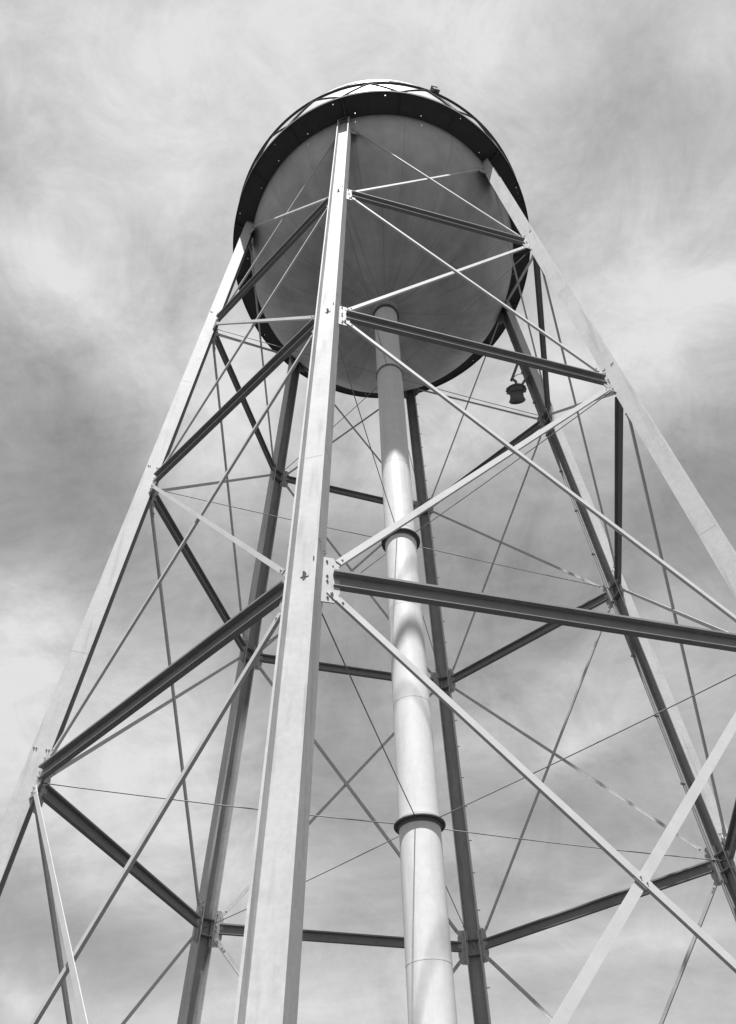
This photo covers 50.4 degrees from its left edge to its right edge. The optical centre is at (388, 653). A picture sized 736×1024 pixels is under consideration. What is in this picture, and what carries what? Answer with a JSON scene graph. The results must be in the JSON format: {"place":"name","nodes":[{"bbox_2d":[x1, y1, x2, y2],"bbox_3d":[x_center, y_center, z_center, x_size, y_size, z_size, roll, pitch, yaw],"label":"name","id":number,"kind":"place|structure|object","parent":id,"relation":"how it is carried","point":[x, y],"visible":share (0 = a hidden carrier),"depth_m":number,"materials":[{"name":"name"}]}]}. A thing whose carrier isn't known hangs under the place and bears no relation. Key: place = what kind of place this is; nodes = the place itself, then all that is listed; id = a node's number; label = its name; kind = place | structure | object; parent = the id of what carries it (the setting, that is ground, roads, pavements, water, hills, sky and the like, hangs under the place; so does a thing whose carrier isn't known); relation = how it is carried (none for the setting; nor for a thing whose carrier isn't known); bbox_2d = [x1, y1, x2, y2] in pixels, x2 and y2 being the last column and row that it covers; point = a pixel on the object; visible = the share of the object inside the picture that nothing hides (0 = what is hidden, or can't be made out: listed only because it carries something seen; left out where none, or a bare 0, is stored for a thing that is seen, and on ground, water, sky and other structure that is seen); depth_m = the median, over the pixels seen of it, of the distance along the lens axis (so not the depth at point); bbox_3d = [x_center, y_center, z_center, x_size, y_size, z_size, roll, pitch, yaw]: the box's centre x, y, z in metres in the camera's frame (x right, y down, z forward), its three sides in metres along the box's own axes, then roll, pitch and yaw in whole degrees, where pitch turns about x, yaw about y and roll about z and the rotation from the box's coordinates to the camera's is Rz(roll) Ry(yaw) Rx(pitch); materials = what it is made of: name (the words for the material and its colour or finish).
{"place":"outdoors","nodes":[
{"label":"outdoors","id":0,"kind":"place"},
{"bbox_2d":[0,0,735,1023],"label":"sky","id":1,"kind":"structure","parent":0,"point":[132,132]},
{"label":"ground","id":2,"kind":"structure","parent":0,"visible":0},
{"bbox_2d":[0,79,735,1023],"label":"water tower","id":3,"kind":"structure","parent":2,"relation":"on","point":[386,239],"depth_m":15.45,"materials":[{"name":"metal"}]},
{"bbox_2d":[430,85,439,92],"bbox_3d":[1.342,-16.319,22.685,0.274,0.300,0.200,11,-42,-16],"label":"rail box","id":4,"kind":"object","parent":3,"relation":"attached to","point":[435,89],"visible":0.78,"depth_m":22.62,"materials":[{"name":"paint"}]},
{"bbox_2d":[505,364,529,403],"bbox_3d":[3.896,-8.350,23.863,0.809,2.147,0.658,-5,-40,3],"label":"hanging fixture","id":5,"kind":"object","parent":3,"relation":"attached to","point":[515,391],"visible":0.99,"depth_m":23.32,"materials":[{"name":"paint"}]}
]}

